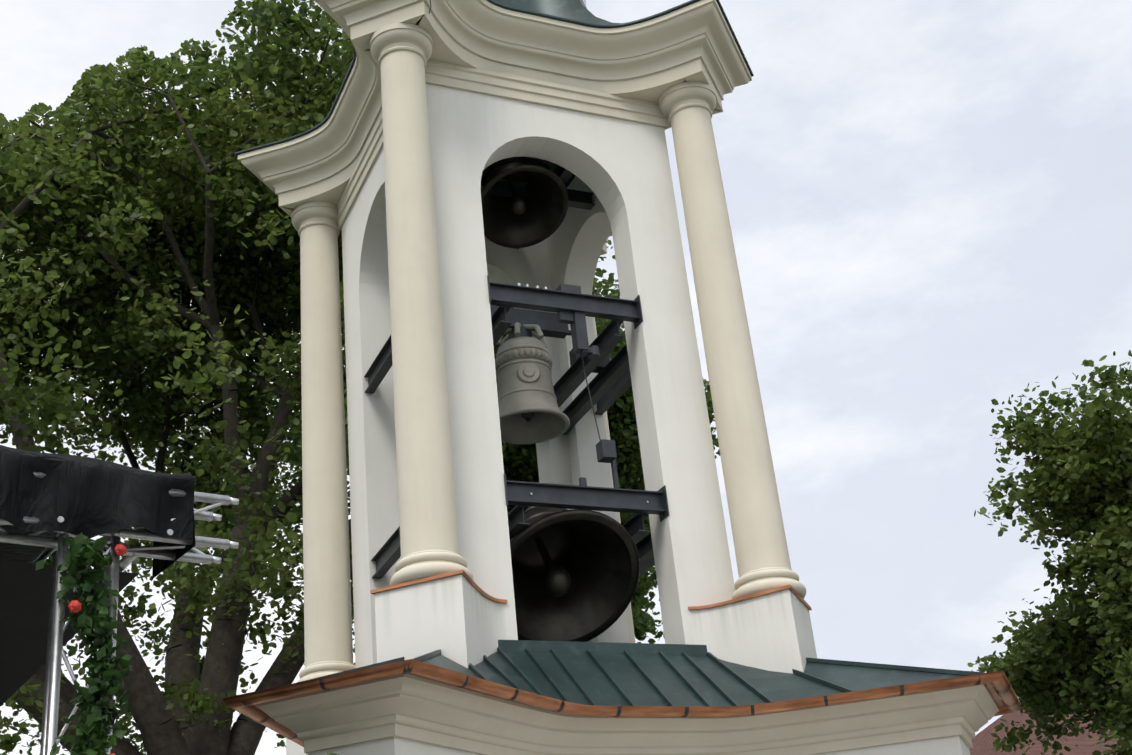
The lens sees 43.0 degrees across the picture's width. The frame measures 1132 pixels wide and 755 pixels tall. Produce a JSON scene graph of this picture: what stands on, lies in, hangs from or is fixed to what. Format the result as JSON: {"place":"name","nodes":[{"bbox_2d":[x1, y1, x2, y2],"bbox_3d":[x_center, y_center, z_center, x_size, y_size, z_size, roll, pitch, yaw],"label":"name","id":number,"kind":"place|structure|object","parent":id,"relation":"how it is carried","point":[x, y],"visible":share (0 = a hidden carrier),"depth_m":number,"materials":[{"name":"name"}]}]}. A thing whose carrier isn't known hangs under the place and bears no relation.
{"place":"outdoors","nodes":[
{"label":"outdoors","id":0,"kind":"place"},
{"bbox_2d":[0,560,137,705],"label":"black stage lining","id":1,"kind":"object","parent":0,"point":[25,589],"visible":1,"depth_m":7.95,"materials":[{"name":"black fabric"}]},
{"bbox_2d":[0,472,238,754],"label":"stage truss","id":2,"kind":"object","parent":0,"point":[56,654],"visible":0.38,"depth_m":6.98,"materials":[{"name":"silver metal"}]},
{"bbox_2d":[35,533,132,754],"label":"garland","id":3,"kind":"object","parent":2,"relation":"attached to","point":[82,554],"depth_m":6.69},
{"bbox_2d":[0,445,194,578],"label":"truss cover","id":4,"kind":"object","parent":2,"relation":"on","point":[88,497],"visible":1,"depth_m":6.97,"materials":[{"name":"black fabric"}]},
{"bbox_2d":[57,516,172,534],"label":"stage eyelets","id":5,"kind":"object","parent":4,"relation":"attached to","point":[60,519],"visible":0.94,"depth_m":6.82,"materials":[{"name":"silver metal"}]},
{"bbox_2d":[0,0,623,754],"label":"tree","id":6,"kind":"object","parent":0,"point":[114,212],"depth_m":22.73,"materials":[{"name":"green plant"}]},
{"bbox_2d":[238,0,751,254],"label":"tower cornice","id":7,"kind":"structure","parent":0,"point":[652,60],"depth_m":15.82,"materials":[{"name":"beige paint"}]},
{"bbox_2d":[235,0,753,155],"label":"roof edge flashing","id":8,"kind":"object","parent":7,"relation":"attached to","point":[324,121],"visible":0.29,"depth_m":15.84,"materials":[{"name":"grey metal"}]},
{"bbox_2d":[429,0,600,439],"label":"tower wires","id":9,"kind":"object","parent":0,"point":[581,352],"visible":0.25,"depth_m":14.27,"materials":[{"name":"black metal"}]},
{"bbox_2d":[342,84,734,667],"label":"tower belfry walls","id":10,"kind":"structure","parent":0,"point":[620,169],"depth_m":14.98,"materials":[{"name":"white paint"}]},
{"bbox_2d":[336,59,667,228],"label":"architrave molding","id":11,"kind":"structure","parent":10,"relation":"attached to","point":[485,82],"depth_m":15.66,"materials":[{"name":"beige paint"}]},
{"bbox_2d":[364,165,668,578],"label":"steel beams","id":12,"kind":"structure","parent":10,"relation":"attached to","point":[609,384],"depth_m":14.54,"materials":[{"name":"grey metal"}]},
{"bbox_2d":[484,158,549,169],"bbox_3d":[-0.728,-2.455,16.548,1.340,0.308,0.180,6,-55,-23],"label":"bell yoke","id":13,"kind":"object","parent":12,"relation":"attached to","point":[536,162],"visible":0.06,"depth_m":16.71,"materials":[{"name":"black metal"}]},
{"bbox_2d":[481,157,568,247],"bbox_3d":[-0.599,-2.151,16.174,1.058,0.954,1.058,6,-55,-23],"label":"bell","id":14,"kind":"object","parent":13,"relation":"hanging from","point":[542,216],"visible":0.85,"depth_m":16.11,"materials":[{"name":"black metal"}]},
{"bbox_2d":[506,175,526,214],"bbox_3d":[-0.572,-2.063,16.090,0.182,0.636,0.312,6,-29,-23],"label":"bell clapper","id":15,"kind":"object","parent":14,"relation":"hanging from","point":[518,205],"visible":1,"depth_m":15.90,"materials":[{"name":"grey metal"}]},
{"bbox_2d":[490,305,570,338],"bbox_3d":[-0.503,-0.556,15.562,1.340,0.380,0.180,6,-29,-23],"label":"bell yoke","id":16,"kind":"object","parent":12,"relation":"attached to","point":[548,324],"visible":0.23,"depth_m":15.61,"materials":[{"name":"grey metal"}]},
{"bbox_2d":[495,322,569,443],"bbox_3d":[-0.445,-0.011,15.294,0.863,1.215,0.863,6,-29,-23],"label":"bell","id":17,"kind":"object","parent":12,"relation":"hanging from","point":[523,366],"visible":0.98,"depth_m":15.11,"materials":[{"name":"grey metal"}]},
{"bbox_2d":[521,412,533,421],"bbox_3d":[-0.433,0.096,15.242,0.149,0.800,0.149,6,-29,-23],"label":"bell clapper","id":18,"kind":"object","parent":17,"relation":"hanging from","point":[527,416],"visible":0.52,"depth_m":15.05,"materials":[{"name":"brown metal"}]},
{"bbox_2d":[510,506,639,641],"bbox_3d":[-0.186,1.734,14.194,1.530,1.157,1.530,6,-70,-23],"label":"bell","id":19,"kind":"object","parent":12,"relation":"hanging from","point":[595,554],"visible":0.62,"depth_m":14.09,"materials":[{"name":"brown metal"}]},
{"bbox_2d":[535,536,570,596],"bbox_3d":[-0.156,1.833,14.098,0.262,0.740,0.528,6,-29,-23],"label":"bell clapper","id":20,"kind":"object","parent":19,"relation":"attached to","point":[557,581],"visible":1,"depth_m":13.83,"materials":[{"name":"grey metal"}]},
{"bbox_2d":[517,283,648,502],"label":"bolts","id":21,"kind":"object","parent":12,"relation":"attached to","point":[537,286],"visible":0.56,"depth_m":14.39,"materials":[{"name":"grey metal"}]},
{"bbox_2d":[556,284,618,487],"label":"bell frame fittings","id":22,"kind":"object","parent":12,"relation":"attached to","point":[605,449],"visible":0.9,"depth_m":14.38,"materials":[{"name":"grey metal"}]},
{"bbox_2d":[291,23,805,681],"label":"columns","id":23,"kind":"structure","parent":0,"point":[401,53],"depth_m":14.36,"materials":[{"name":"beige paint"}]},
{"bbox_2d":[286,574,816,754],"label":"column pedestals","id":24,"kind":"object","parent":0,"point":[460,619],"visible":0.25,"depth_m":12.41,"materials":[{"name":"white paint"}]},
{"bbox_2d":[370,570,811,610],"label":"tower pedestal caps","id":25,"kind":"object","parent":24,"relation":"on","point":[497,600],"visible":0.19,"depth_m":12.55,"materials":[{"name":"brown metal"}]},
{"bbox_2d":[482,0,620,188],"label":"tower upper roof","id":26,"kind":"structure","parent":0,"point":[577,10],"depth_m":17.03,"materials":[{"name":"teal metal"}]},
{"bbox_2d":[0,0,1131,754],"label":"sky","id":27,"kind":"structure","parent":0,"point":[929,202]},
{"bbox_2d":[494,266,719,643],"bbox_3d":[-0.078,5.163,24.117,6.433,15.800,8.562,6,-29,-23],"label":"tree","id":28,"kind":"object","parent":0,"point":[623,430],"depth_m":24.26,"materials":[{"name":"green plant"}]},
{"bbox_2d":[222,659,1020,746],"bbox_3d":[-0.150,3.773,13.689,7.209,0.067,7.209,6,-29,-23],"label":"copper gutter","id":29,"kind":"object","parent":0,"point":[999,680],"visible":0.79,"depth_m":11.33,"materials":[{"name":"brown metal"}]},
{"bbox_2d":[241,664,1016,739],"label":"gutter brackets","id":30,"kind":"object","parent":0,"point":[563,705],"visible":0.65,"depth_m":11.27,"materials":[{"name":"brown metal"}]},
{"bbox_2d":[253,673,1004,708],"bbox_3d":[-0.152,3.751,13.700,6.847,0.022,6.847,6,-29,-23],"label":"roof edge end","id":31,"kind":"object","parent":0,"point":[994,694],"depth_m":12.36,"materials":[{"name":"brown metal"}]},
{"bbox_2d":[310,735,969,754],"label":"tower base walls","id":32,"kind":"structure","parent":0,"point":[953,745],"depth_m":10.89,"materials":[{"name":"white paint"}]},
{"bbox_2d":[256,673,998,754],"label":"cornice","id":33,"kind":"structure","parent":32,"relation":"attached to","point":[407,706],"depth_m":11.75,"materials":[{"name":"beige paint"}]},
{"bbox_2d":[297,647,984,706],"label":"roof","id":34,"kind":"structure","parent":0,"point":[589,677],"depth_m":12.36,"materials":[{"name":"teal metal"}]},
{"bbox_2d":[498,640,706,655],"bbox_3d":[-0.222,3.096,14.022,2.960,0.190,2.960,6,-29,-23],"label":"roof flashing","id":35,"kind":"object","parent":34,"relation":"on","point":[592,647],"visible":0.1,"depth_m":12.82,"materials":[{"name":"teal metal"}]},
{"bbox_2d":[969,702,1128,754],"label":"house roof","id":36,"kind":"structure","parent":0,"point":[983,740],"depth_m":26.10,"materials":[{"name":"brown tile"}]},
{"bbox_2d":[968,350,1131,754],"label":"tree","id":37,"kind":"object","parent":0,"point":[1080,487],"depth_m":18.08,"materials":[{"name":"green plant"}]}
]}

